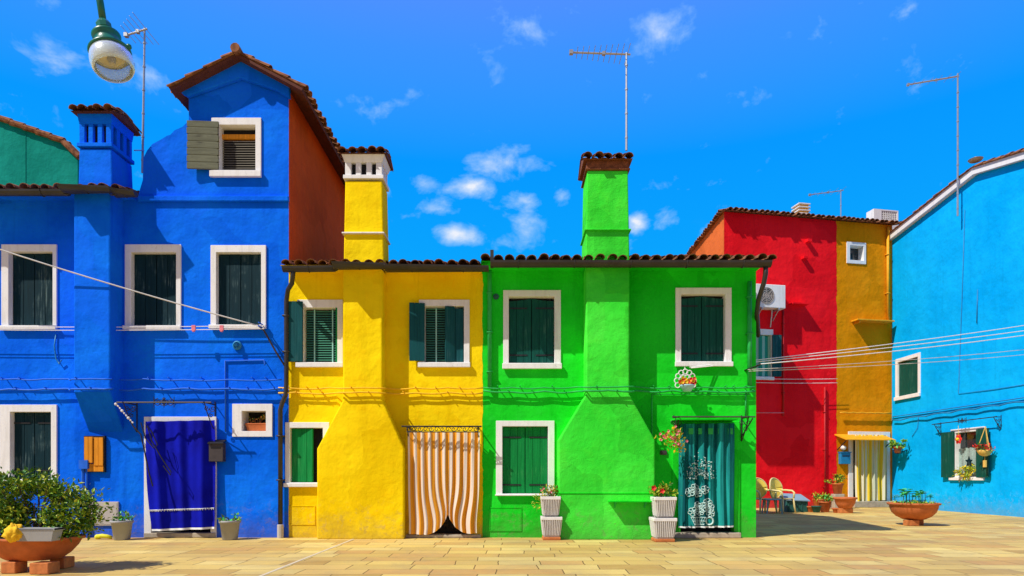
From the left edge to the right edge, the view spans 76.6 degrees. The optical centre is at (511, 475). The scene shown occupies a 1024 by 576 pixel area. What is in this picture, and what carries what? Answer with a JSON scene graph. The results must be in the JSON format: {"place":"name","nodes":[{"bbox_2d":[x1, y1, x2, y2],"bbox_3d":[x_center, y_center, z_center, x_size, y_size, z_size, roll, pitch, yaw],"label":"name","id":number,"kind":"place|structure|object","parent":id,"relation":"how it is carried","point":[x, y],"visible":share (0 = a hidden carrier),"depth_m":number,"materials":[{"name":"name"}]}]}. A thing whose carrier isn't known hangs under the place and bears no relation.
{"place":"outdoors","nodes":[
{"label":"outdoors","id":0,"kind":"place"},
{"bbox_2d":[0,115,79,185],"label":"house","id":1,"kind":"structure","parent":0,"point":[29,155],"depth_m":19.50,"materials":[{"name":"teal paint"}]},
{"bbox_2d":[87,0,134,82],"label":"street lamp","id":2,"kind":"object","parent":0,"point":[111,60],"visible":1,"depth_m":4.68,"materials":[{"name":"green glass"}]},
{"bbox_2d":[0,507,1023,575],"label":"pavement","id":3,"kind":"structure","parent":0,"point":[872,541],"depth_m":9.53,"materials":[{"name":"stone"}]},
{"bbox_2d":[1,561,26,573],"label":"brick block","id":4,"kind":"object","parent":3,"relation":"on","point":[10,567],"depth_m":7.56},
{"bbox_2d":[0,534,85,560],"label":"bowl planter","id":5,"kind":"object","parent":4,"relation":"on","point":[32,550],"visible":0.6,"depth_m":7.60,"materials":[{"name":"ceramic"}]},
{"bbox_2d":[18,527,64,540],"bbox_3d":[-5.481,0.675,7.500,0.500,0.150,0.180,0,0,0],"label":"flower trough","id":6,"kind":"object","parent":5,"relation":"on","point":[41,534],"visible":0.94,"depth_m":7.42,"materials":[{"name":"grey plastic"}]},
{"bbox_2d":[1,523,22,542],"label":"rag","id":7,"kind":"object","parent":6,"relation":"on","point":[12,533],"visible":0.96,"depth_m":7.39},
{"bbox_2d":[0,466,116,542],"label":"bush","id":8,"kind":"object","parent":5,"relation":"in","point":[17,509],"visible":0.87,"depth_m":7.77,"materials":[{"name":"green plant"}]},
{"bbox_2d":[29,561,59,573],"bbox_3d":[-5.465,1.071,7.580,0.220,0.133,0.200,0,0,0],"label":"brick block","id":9,"kind":"object","parent":3,"relation":"on","point":[45,567],"depth_m":7.48,"materials":[{"name":"brick"}]},
{"bbox_2d":[50,556,74,568],"bbox_3d":[-5.585,1.071,8.050,0.180,0.133,0.200,0,0,0],"label":"brick block","id":10,"kind":"object","parent":3,"relation":"on","point":[67,561],"depth_m":7.99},
{"bbox_2d":[94,534,112,538],"bbox_3d":[-7.378,1.096,11.699,0.308,0.108,0.098,0,0,0],"label":"garden clog","id":11,"kind":"object","parent":3,"relation":"on","point":[98,536],"visible":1,"depth_m":11.67,"materials":[{"name":"yellow rubber"}]},
{"bbox_2d":[110,520,133,539],"bbox_3d":[-6.969,0.965,11.580,0.376,0.346,0.376,0,0,0],"label":"plant pot","id":12,"kind":"object","parent":3,"relation":"on","point":[121,530],"visible":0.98,"depth_m":11.46,"materials":[{"name":"ceramic"}]},
{"bbox_2d":[112,510,135,520],"bbox_3d":[-6.944,0.755,11.600,0.362,0.289,0.324,0,0,-40],"label":"potted plant","id":13,"kind":"object","parent":12,"relation":"in","point":[127,514],"visible":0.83,"depth_m":11.59,"materials":[{"name":"green plant"}]},
{"bbox_2d":[0,43,344,537],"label":"house","id":14,"kind":"structure","parent":3,"relation":"on","point":[232,203],"depth_m":12.00,"materials":[{"name":"blue paint"}]},
{"bbox_2d":[0,244,57,329],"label":"window","id":15,"kind":"structure","parent":14,"relation":"in","point":[29,288],"depth_m":12.07,"materials":[{"name":"white paint"}]},
{"bbox_2d":[0,405,57,483],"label":"window","id":16,"kind":"structure","parent":14,"relation":"in","point":[28,433],"depth_m":12.07,"materials":[{"name":"white paint"}]},
{"bbox_2d":[79,460,90,537],"bbox_3d":[-7.871,0.424,11.945,0.160,1.433,0.110,0,0,0],"label":"gas pipe","id":17,"kind":"object","parent":14,"relation":"attached to","point":[83,465],"visible":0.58,"depth_m":11.92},
{"bbox_2d":[84,436,105,471],"bbox_3d":[-7.704,-0.407,11.956,0.385,0.667,0.089,0,0,0],"label":"meter cupboard","id":18,"kind":"object","parent":14,"relation":"attached to","point":[95,450],"visible":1,"depth_m":11.93,"materials":[{"name":"orange wood"}]},
{"bbox_2d":[89,502,118,525],"bbox_3d":[-7.556,0.696,11.982,0.563,0.444,0.036,0,0,0],"label":"utility panel","id":19,"kind":"object","parent":14,"relation":"attached to","point":[106,514],"visible":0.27,"depth_m":11.96,"materials":[{"name":"grey paint"}]},
{"bbox_2d":[0,249,255,324],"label":"overhead cable","id":20,"kind":"object","parent":14,"relation":"attached to","point":[126,288],"visible":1,"depth_m":11.59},
{"bbox_2d":[0,322,263,326],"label":"washing line","id":21,"kind":"object","parent":14,"relation":"attached to","point":[190,326],"visible":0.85,"depth_m":11.78,"materials":[{"name":"white paint"}]},
{"bbox_2d":[17,325,263,330],"bbox_3d":[-7.344,-2.689,11.870,5.672,0.095,0.260,0,0,0],"label":"washing line","id":22,"kind":"object","parent":14,"relation":"attached to","point":[136,330],"visible":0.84,"depth_m":11.78,"materials":[{"name":"white paint"}]},
{"bbox_2d":[0,387,281,390],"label":"facade cable","id":23,"kind":"object","parent":14,"relation":"attached to","point":[162,389],"visible":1,"depth_m":11.88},
{"bbox_2d":[0,377,281,381],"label":"facade cable","id":24,"kind":"object","parent":14,"relation":"attached to","point":[75,378],"visible":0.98,"depth_m":11.89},
{"bbox_2d":[122,244,181,329],"bbox_3d":[-6.637,-3.491,12.045,1.067,1.580,0.250,0,0,0],"label":"window","id":25,"kind":"structure","parent":14,"relation":"in","point":[155,270],"depth_m":12.07,"materials":[{"name":"white paint"}]},
{"bbox_2d":[114,397,215,486],"bbox_3d":[-6.238,-0.612,11.777,1.726,1.606,0.455,0,0,0],"label":"curtain rod","id":26,"kind":"object","parent":14,"relation":"attached to","point":[154,402],"visible":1,"depth_m":11.65,"materials":[{"name":"grey metal"}]},
{"bbox_2d":[145,420,214,530],"bbox_3d":[-6.089,-0.007,11.855,1.276,2.037,0.154,0,0,0],"label":"door curtain","id":27,"kind":"object","parent":26,"relation":"hanging from","point":[181,496],"depth_m":11.87,"materials":[{"name":"blue fabric"}]},
{"bbox_2d":[144,417,216,537],"bbox_3d":[-6.133,0.022,12.070,1.333,2.236,0.260,0,0,0],"label":"doorway","id":28,"kind":"structure","parent":14,"relation":"in","point":[148,533],"depth_m":11.97,"materials":[{"name":"white paint"}]},
{"bbox_2d":[207,439,225,461],"bbox_3d":[-5.430,-0.472,11.925,0.282,0.410,0.150,0,0,0],"label":"mailbox","id":29,"kind":"object","parent":14,"relation":"attached to","point":[217,450],"visible":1,"depth_m":11.88,"materials":[{"name":"grey metal"}]},
{"bbox_2d":[187,118,261,177],"bbox_3d":[-5.297,-6.069,12.026,1.349,1.106,0.291,0,0,0],"label":"window","id":30,"kind":"structure","parent":14,"relation":"in","point":[225,147],"depth_m":11.97,"materials":[{"name":"white paint"}]},
{"bbox_2d":[232,341,241,349],"bbox_3d":[-5.082,-2.415,11.950,0.170,0.167,0.100,0,0,0],"label":"wall fitting","id":31,"kind":"object","parent":14,"relation":"attached to","point":[236,345],"depth_m":11.96,"materials":[{"name":"metal"}]},
{"bbox_2d":[209,245,265,328],"bbox_3d":[-5.059,-3.491,12.045,1.052,1.551,0.250,0,0,0],"label":"window","id":32,"kind":"structure","parent":14,"relation":"in","point":[238,272],"depth_m":12.07,"materials":[{"name":"white paint"}]},
{"bbox_2d":[224,359,265,431],"bbox_3d":[-4.916,-1.485,11.932,0.794,1.343,0.125,0,0,0],"label":"wall wire","id":33,"kind":"object","parent":14,"relation":"attached to","point":[225,378],"depth_m":11.97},
{"bbox_2d":[245,423,265,430],"bbox_3d":[-4.750,-0.907,12.120,0.410,0.150,0.190,0,0,0],"label":"flower box","id":34,"kind":"object","parent":14,"relation":"in","point":[255,426],"visible":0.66,"depth_m":12.04,"materials":[{"name":"ceramic"}]},
{"bbox_2d":[257,324,283,365],"bbox_3d":[-4.395,-2.364,11.883,0.561,0.839,0.050,0,0,-2],"label":"overhead cable","id":35,"kind":"object","parent":14,"relation":"attached to","point":[272,345],"visible":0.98,"depth_m":11.87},
{"bbox_2d":[219,520,240,539],"bbox_3d":[-5.048,0.965,11.600,0.376,0.346,0.376,0,0,0],"label":"plant pot","id":36,"kind":"object","parent":3,"relation":"on","point":[229,530],"visible":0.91,"depth_m":11.47,"materials":[{"name":"ceramic"}]},
{"bbox_2d":[217,512,241,523],"bbox_3d":[-5.037,0.766,11.570,0.428,0.224,0.292,0,0,-12],"label":"potted plant","id":37,"kind":"object","parent":36,"relation":"in","point":[231,519],"visible":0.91,"depth_m":11.57,"materials":[{"name":"green plant"}]},
{"bbox_2d":[260,539,353,575],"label":"kerb strip","id":38,"kind":"object","parent":3,"relation":"on","point":[302,559],"visible":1,"depth_m":8.71,"materials":[{"name":"stone"}]},
{"bbox_2d":[276,145,488,538],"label":"house","id":39,"kind":"structure","parent":3,"relation":"on","point":[365,312],"depth_m":11.92,"materials":[{"name":"yellow paint"}]},
{"bbox_2d":[283,422,329,486],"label":"window","id":40,"kind":"structure","parent":39,"relation":"in","point":[302,439],"depth_m":12.01,"materials":[{"name":"white paint"}]},
{"bbox_2d":[289,300,342,366],"bbox_3d":[-3.635,-2.632,12.108,1.048,1.254,0.397,0,0,0],"label":"window","id":41,"kind":"structure","parent":39,"relation":"in","point":[315,326],"depth_m":11.97,"materials":[{"name":"white paint"}]},
{"bbox_2d":[278,391,482,394],"bbox_3d":[-2.409,-1.518,11.787,3.763,0.091,0.427,0,0,0],"label":"facade cable","id":42,"kind":"object","parent":39,"relation":"attached to","point":[403,393],"visible":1,"depth_m":11.91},
{"bbox_2d":[278,386,482,389],"bbox_3d":[-2.410,-1.605,11.787,3.762,0.095,0.427,0,0,0],"label":"facade cable","id":43,"kind":"object","parent":39,"relation":"attached to","point":[350,387],"visible":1,"depth_m":11.91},
{"bbox_2d":[409,300,469,366],"bbox_3d":[-1.331,-2.632,12.031,1.121,1.254,0.281,0,0,0],"label":"window","id":44,"kind":"structure","parent":39,"relation":"in","point":[439,330],"depth_m":11.97,"materials":[{"name":"white paint"}]},
{"bbox_2d":[401,426,481,436],"bbox_3d":[-1.272,-0.743,11.845,1.446,0.334,0.318,0,0,0],"label":"curtain rod","id":45,"kind":"object","parent":39,"relation":"attached to","point":[477,428],"visible":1,"depth_m":11.69,"materials":[{"name":"black metal"}]},
{"bbox_2d":[408,432,479,534],"bbox_3d":[-1.242,0.134,11.839,1.316,1.877,0.122,0,0,0],"label":"door curtain","id":46,"kind":"object","parent":45,"relation":"hanging from","point":[443,475],"depth_m":11.84,"materials":[{"name":"orange fabric"}]},
{"bbox_2d":[405,430,481,537],"bbox_3d":[-1.267,0.140,12.050,1.407,1.999,0.300,0,0,0],"label":"doorway","id":47,"kind":"structure","parent":39,"relation":"in","point":[447,530],"depth_m":11.97,"materials":[{"name":"yellow paint"}]},
{"bbox_2d":[540,516,561,539],"bbox_3d":[0.705,0.932,11.660,0.376,0.412,0.376,0,0,0],"label":"ribbed planter","id":48,"kind":"object","parent":3,"relation":"on","point":[551,526],"visible":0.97,"depth_m":11.50,"materials":[{"name":"white plastic"}]},
{"bbox_2d":[540,496,560,515],"bbox_3d":[0.690,0.542,11.660,0.352,0.356,0.352,0,0,0],"label":"ribbed planter","id":49,"kind":"object","parent":48,"relation":"on","point":[550,505],"visible":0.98,"depth_m":11.51,"materials":[{"name":"white plastic"}]},
{"bbox_2d":[539,484,557,496],"bbox_3d":[0.729,0.295,11.667,0.651,0.336,0.420,0,0,0],"label":"potted plant","id":50,"kind":"object","parent":49,"relation":"in","point":[550,492],"visible":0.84,"depth_m":11.62,"materials":[{"name":"green plant"}]},
{"bbox_2d":[480,151,776,539],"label":"house","id":51,"kind":"structure","parent":3,"relation":"on","point":[605,309],"depth_m":12.00,"materials":[{"name":"green paint"}]},
{"bbox_2d":[495,421,553,495],"bbox_3d":[0.244,-0.328,12.045,1.111,1.388,0.250,0,0,0],"label":"window","id":52,"kind":"structure","parent":51,"relation":"in","point":[524,449],"depth_m":12.07,"materials":[{"name":"white paint"}]},
{"bbox_2d":[502,290,561,368],"bbox_3d":[0.370,-2.706,12.045,1.097,1.462,0.250,0,0,0],"label":"window","id":53,"kind":"structure","parent":51,"relation":"in","point":[531,318],"depth_m":12.07,"materials":[{"name":"white paint"}]},
{"bbox_2d":[569,43,630,150],"bbox_3d":[1.641,-7.012,12.100,1.141,1.865,0.620,0,0,0],"label":"antenna","id":54,"kind":"object","parent":51,"relation":"on","point":[602,53],"visible":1,"depth_m":12.09,"materials":[{"name":"grey metal"}]},
{"bbox_2d":[483,385,754,388],"bbox_3d":[1.970,-1.615,11.732,5.002,0.104,0.537,0,0,0],"label":"facade cable","id":55,"kind":"object","parent":51,"relation":"attached to","point":[669,387],"visible":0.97,"depth_m":11.90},
{"bbox_2d":[483,389,755,393],"bbox_3d":[1.970,-1.536,11.732,5.003,0.113,0.537,0,0,0],"label":"facade cable","id":56,"kind":"object","parent":51,"relation":"attached to","point":[697,391],"visible":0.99,"depth_m":11.89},
{"bbox_2d":[608,500,651,507],"bbox_3d":[2.104,0.504,11.500,0.774,0.132,0.200,0,0,0],"label":"wall shelf","id":57,"kind":"object","parent":51,"relation":"attached to","point":[644,501],"depth_m":11.54,"materials":[{"name":"green paint"}]},
{"bbox_2d":[674,367,696,391],"bbox_3d":[3.183,-1.773,11.797,0.419,0.486,0.335,0,0,0],"label":"wall planter","id":58,"kind":"object","parent":51,"relation":"attached to","point":[686,384],"visible":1,"depth_m":11.73,"materials":[{"name":"white paint"}]},
{"bbox_2d":[651,394,750,435],"bbox_3d":[3.493,-0.411,11.980,1.829,2.213,0.022,0,0,0],"label":"wall wire","id":59,"kind":"object","parent":51,"relation":"attached to","point":[699,394],"depth_m":11.97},
{"bbox_2d":[675,288,732,366],"bbox_3d":[3.541,-2.751,12.045,1.067,1.462,0.250,0,0,0],"label":"window","id":60,"kind":"structure","parent":51,"relation":"in","point":[703,316],"depth_m":12.07,"materials":[{"name":"white paint"}]},
{"bbox_2d":[672,421,740,537],"bbox_3d":[3.585,0.066,12.030,1.244,2.147,0.340,0,0,0],"label":"doorway","id":61,"kind":"structure","parent":51,"relation":"in","point":[717,532],"depth_m":11.97,"materials":[{"name":"green paint"}]},
{"bbox_2d":[670,415,754,441],"bbox_3d":[3.621,-0.880,11.807,1.494,0.486,0.395,0,0,0],"label":"curtain rod","id":62,"kind":"object","parent":51,"relation":"attached to","point":[704,418],"visible":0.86,"depth_m":11.71,"materials":[{"name":"grey metal"}]},
{"bbox_2d":[655,416,687,456],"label":"hanging flowers","id":63,"kind":"object","parent":62,"relation":"hanging from","point":[674,438],"visible":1,"depth_m":11.54,"materials":[{"name":"yellow plant"}]},
{"bbox_2d":[678,423,733,527],"bbox_3d":[3.573,-0.007,11.862,1.025,1.918,0.174,0,0,0],"label":"door curtain","id":64,"kind":"object","parent":62,"relation":"hanging from","point":[706,480],"depth_m":11.85,"materials":[{"name":"teal fabric"}]},
{"bbox_2d":[744,363,760,370],"bbox_3d":[4.365,-1.972,11.750,0.034,0.060,0.513,0,0,-12],"label":"line hook","id":65,"kind":"object","parent":51,"relation":"attached to","point":[753,367],"visible":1,"depth_m":11.71,"materials":[{"name":"black metal"}]},
{"bbox_2d":[761,335,1023,363],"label":"washing line","id":66,"kind":"object","parent":65,"relation":"attached to","point":[887,351],"visible":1,"depth_m":12.79,"materials":[{"name":"fabric"}]},
{"bbox_2d":[689,325,1023,367],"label":"washing line","id":67,"kind":"object","parent":51,"relation":"attached to","point":[871,346],"visible":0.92,"depth_m":13.50,"materials":[{"name":"white paint"}]},
{"bbox_2d":[691,330,1023,367],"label":"washing line","id":68,"kind":"object","parent":51,"relation":"attached to","point":[869,349],"visible":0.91,"depth_m":13.38,"materials":[{"name":"fabric"}]},
{"bbox_2d":[748,349,1023,369],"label":"washing line","id":69,"kind":"object","parent":51,"relation":"attached to","point":[875,362],"visible":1,"depth_m":13.27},
{"bbox_2d":[759,355,1017,370],"bbox_3d":[9.181,-2.554,14.200,10.858,1.303,0.011,0,0,-26],"label":"washing line","id":70,"kind":"object","parent":51,"relation":"attached to","point":[880,365],"visible":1,"depth_m":13.40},
{"bbox_2d":[649,517,676,541],"bbox_3d":[2.639,0.932,11.340,0.406,0.412,0.406,0,0,0],"label":"ribbed planter","id":71,"kind":"object","parent":3,"relation":"on","point":[663,529],"visible":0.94,"depth_m":11.17,"materials":[{"name":"white plastic"}]},
{"bbox_2d":[650,496,676,517],"bbox_3d":[2.649,0.542,11.340,0.380,0.356,0.380,0,0,0],"label":"ribbed planter","id":72,"kind":"object","parent":71,"relation":"on","point":[663,507],"visible":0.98,"depth_m":11.18,"materials":[{"name":"white plastic"}]},
{"bbox_2d":[647,481,681,496],"bbox_3d":[2.672,0.274,11.362,0.511,0.398,0.429,0,0,-15],"label":"potted plant","id":73,"kind":"object","parent":72,"relation":"in","point":[662,489],"visible":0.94,"depth_m":11.31,"materials":[{"name":"green plant"}]},
{"bbox_2d":[756,478,777,512],"bbox_3d":[7.760,0.596,20.064,0.668,1.098,0.638,0,0,-14],"label":"plastic chair","id":74,"kind":"object","parent":3,"relation":"on","point":[762,489],"visible":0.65,"depth_m":20.30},
{"bbox_2d":[761,499,782,513],"bbox_3d":[7.942,0.921,19.794,0.500,0.443,0.420,0,0,0],"label":"plastic stool","id":75,"kind":"object","parent":3,"relation":"on","point":[767,505],"visible":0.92,"depth_m":19.61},
{"bbox_2d":[768,478,795,513],"bbox_3d":[8.332,0.596,20.065,0.668,1.098,0.638,0,0,-30],"label":"plastic chair","id":76,"kind":"object","parent":3,"relation":"on","point":[775,484],"visible":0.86,"depth_m":20.18,"materials":[{"name":"plastic"}]},
{"bbox_2d":[779,493,809,511],"bbox_3d":[8.971,0.843,20.635,0.800,0.595,0.520,0,0,-8],"label":"crate","id":77,"kind":"object","parent":3,"relation":"on","point":[801,503],"visible":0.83,"depth_m":20.45,"materials":[{"name":"green plastic"}]},
{"bbox_2d":[818,501,831,511],"bbox_3d":[9.905,0.973,20.520,0.389,0.329,0.385,0,0,0],"label":"terracotta pot","id":78,"kind":"object","parent":3,"relation":"on","point":[825,507],"visible":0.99,"depth_m":20.40,"materials":[{"name":"ceramic"}]},
{"bbox_2d":[817,494,833,501],"bbox_3d":[9.936,0.747,20.495,0.558,0.392,0.419,0,0,0],"label":"potted plant","id":79,"kind":"object","parent":78,"relation":"in","point":[828,497],"visible":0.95,"depth_m":20.47,"materials":[{"name":"green plant"}]},
{"bbox_2d":[830,494,844,508],"bbox_3d":[11.331,0.881,22.550,0.400,0.513,0.340,0,0,0],"label":"pot stand","id":80,"kind":"object","parent":3,"relation":"on","point":[833,505],"visible":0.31,"depth_m":22.40,"materials":[{"name":"stone"}]},
{"bbox_2d":[831,483,843,493],"bbox_3d":[11.331,0.437,22.550,0.398,0.362,0.394,0,0,0],"label":"terracotta pot","id":81,"kind":"object","parent":80,"relation":"on","point":[837,488],"visible":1,"depth_m":22.42,"materials":[{"name":"ceramic"}]},
{"bbox_2d":[824,474,846,484],"bbox_3d":[11.338,0.117,22.659,0.658,0.418,0.581,0,0,45],"label":"potted plant","id":82,"kind":"object","parent":81,"relation":"in","point":[839,477],"visible":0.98,"depth_m":22.59,"materials":[{"name":"green plant"}]},
{"bbox_2d":[837,508,846,512],"bbox_3d":[10.125,1.062,19.858,0.200,0.153,0.240,0,0,0],"label":"brick block","id":83,"kind":"object","parent":3,"relation":"on","point":[841,510],"depth_m":19.74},
{"bbox_2d":[833,497,857,507],"bbox_3d":[10.211,0.816,19.858,0.674,0.335,0.669,0,0,0],"label":"terracotta bowl","id":84,"kind":"object","parent":83,"relation":"on","point":[844,502],"visible":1,"depth_m":19.64,"materials":[{"name":"ceramic"}]},
{"bbox_2d":[833,216,900,507],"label":"house","id":85,"kind":"structure","parent":3,"relation":"on","point":[864,282],"depth_m":23.82,"materials":[{"name":"paint"}]},
{"bbox_2d":[838,452,851,463],"bbox_3d":[12.113,-0.658,23.585,0.434,0.441,0.170,0,0,-11],"label":"mailbox","id":86,"kind":"object","parent":85,"relation":"attached to","point":[844,457],"visible":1,"depth_m":23.53,"materials":[{"name":"blue metal"}]},
{"bbox_2d":[846,242,865,263],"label":"window","id":87,"kind":"structure","parent":85,"relation":"in","point":[855,251],"depth_m":23.80,"materials":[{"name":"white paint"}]},
{"bbox_2d":[840,412,891,413],"bbox_3d":[12.943,-2.307,23.705,2.128,0.080,0.060,0,0,-11],"label":"facade cable","id":88,"kind":"object","parent":85,"relation":"attached to","point":[867,412],"visible":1,"depth_m":23.70,"materials":[{"name":"paint"}]},
{"bbox_2d":[855,434,887,500],"bbox_3d":[13.123,-0.291,23.703,1.362,2.445,0.169,0,0,-12],"label":"door curtain","id":89,"kind":"object","parent":85,"relation":"hanging from","point":[870,468],"depth_m":23.70,"materials":[{"name":"yellow fabric"}]},
{"bbox_2d":[848,431,894,507],"bbox_3d":[13.159,-0.246,23.791,1.738,2.771,0.550,0,0,-11],"label":"doorway","id":90,"kind":"structure","parent":85,"relation":"in","point":[851,443],"depth_m":23.71,"materials":[{"name":"white paint"}]},
{"bbox_2d":[866,209,897,229],"bbox_3d":[14.209,-9.774,24.872,1.066,0.737,0.400,0,0,-11],"label":"air conditioner","id":91,"kind":"object","parent":85,"relation":"attached to","point":[883,214],"visible":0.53,"depth_m":24.71,"materials":[{"name":"white paint"}]},
{"bbox_2d":[903,520,918,525],"bbox_3d":[9.175,1.074,14.893,0.260,0.128,0.200,0,0,0],"label":"brick block","id":92,"kind":"object","parent":3,"relation":"on","point":[911,522],"depth_m":14.79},
{"bbox_2d":[889,148,1023,516],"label":"house","id":93,"kind":"structure","parent":3,"relation":"on","point":[928,238],"depth_m":20.24,"materials":[{"name":"blue paint"}]},
{"bbox_2d":[887,439,907,453],"bbox_3d":[13.758,-1.065,23.073,0.611,0.534,0.748,0,0,-36],"label":"wall pot","id":94,"kind":"object","parent":93,"relation":"attached to","point":[897,447],"depth_m":23.05,"materials":[{"name":"ceramic"}]},
{"bbox_2d":[894,352,920,400],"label":"window","id":95,"kind":"structure","parent":93,"relation":"in","point":[907,376],"depth_m":23.09,"materials":[{"name":"white paint"}]},
{"bbox_2d":[906,73,958,215],"bbox_3d":[13.150,-10.299,20.192,1.507,4.428,0.499,0,0,3],"label":"antenna","id":96,"kind":"object","parent":93,"relation":"attached to","point":[957,121],"visible":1,"depth_m":20.13,"materials":[{"name":"grey metal"}]},
{"bbox_2d":[892,401,1023,420],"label":"facade cable","id":97,"kind":"object","parent":93,"relation":"attached to","point":[960,410],"visible":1,"depth_m":20.19,"materials":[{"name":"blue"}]},
{"bbox_2d":[893,397,1023,416],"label":"facade cable","id":98,"kind":"object","parent":93,"relation":"attached to","point":[962,406],"visible":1,"depth_m":20.14,"materials":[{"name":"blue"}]},
{"bbox_2d":[952,464,975,481],"bbox_3d":[13.986,-0.101,20.013,0.488,0.584,0.796,0,0,0],"label":"window plant","id":99,"kind":"object","parent":93,"relation":"on","point":[966,474],"depth_m":19.98,"materials":[{"name":"yellow plant"}]},
{"bbox_2d":[941,426,988,479],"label":"window","id":100,"kind":"structure","parent":93,"relation":"in","point":[953,455],"depth_m":20.35,"materials":[{"name":"white paint"}]},
{"bbox_2d":[932,415,1001,434],"bbox_3d":[13.977,-1.575,19.984,0.255,0.455,2.862,0,0,0],"label":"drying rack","id":101,"kind":"object","parent":93,"relation":"attached to","point":[958,421],"visible":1,"depth_m":19.83,"materials":[{"name":"black metal"}]},
{"bbox_2d":[972,426,994,466],"bbox_3d":[13.772,-0.855,18.951,0.589,1.194,0.540,0,0,-18],"label":"hanging basket","id":102,"kind":"object","parent":93,"relation":"hanging from","point":[986,452],"visible":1,"depth_m":18.89,"materials":[{"name":"beige wicker"}]},
{"bbox_2d":[958,210,1023,393],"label":"wall wire","id":103,"kind":"object","parent":93,"relation":"attached to","point":[961,318],"depth_m":20.24,"materials":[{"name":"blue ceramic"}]},
{"bbox_2d":[0,0,1023,262],"label":"sky","id":104,"kind":"structure","parent":0,"point":[484,115],"materials":[{"name":"blue"}]},
{"bbox_2d":[685,207,840,507],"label":"house","id":105,"kind":"structure","parent":0,"point":[796,447],"depth_m":23.32,"materials":[{"name":"red paint"}]},
{"bbox_2d":[756,329,781,379],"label":"window","id":106,"kind":"structure","parent":105,"relation":"in","point":[768,345],"depth_m":23.11,"materials":[{"name":"white paint"}]},
{"bbox_2d":[756,284,784,326],"bbox_3d":[9.032,-6.002,22.881,1.142,1.422,0.420,0,0,-11],"label":"air conditioner","id":107,"kind":"object","parent":105,"relation":"attached to","point":[773,298],"visible":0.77,"depth_m":22.72,"materials":[{"name":"white paint"}]},
{"bbox_2d":[791,202,810,213],"bbox_3d":[10.853,-9.866,24.352,0.481,0.651,0.481,0,0,-11],"label":"chimney pot","id":108,"kind":"object","parent":105,"relation":"on","point":[801,207],"visible":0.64,"depth_m":24.16,"materials":[{"name":"paint"}]},
{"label":"mast stay","id":109,"kind":"object","parent":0,"visible":0},
{"bbox_2d":[120,12,158,172],"bbox_3d":[-7.195,-7.216,12.400,0.438,2.783,0.900,0,0,0],"label":"antenna","id":110,"kind":"object","parent":109,"relation":"attached to","point":[127,35],"visible":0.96,"depth_m":12.43,"materials":[{"name":"grey metal"}]},
{"bbox_3d":[9.435,1.074,15.143,0.260,0.128,0.200,0,0,0],"label":"brick block","id":111,"kind":"object","parent":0,"visible":0},
{"bbox_2d":[887,502,941,519],"bbox_3d":[9.323,0.813,15.043,1.090,0.390,1.090,0,0,0],"label":"bowl planter","id":112,"kind":"object","parent":111,"relation":"on","point":[913,511],"visible":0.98,"depth_m":14.70,"materials":[{"name":"ceramic"}]},
{"bbox_2d":[886,500,943,504],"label":"ground sprouts","id":113,"kind":"object","parent":112,"relation":"in","point":[914,501],"visible":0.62,"depth_m":14.99,"materials":[{"name":"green plant"}]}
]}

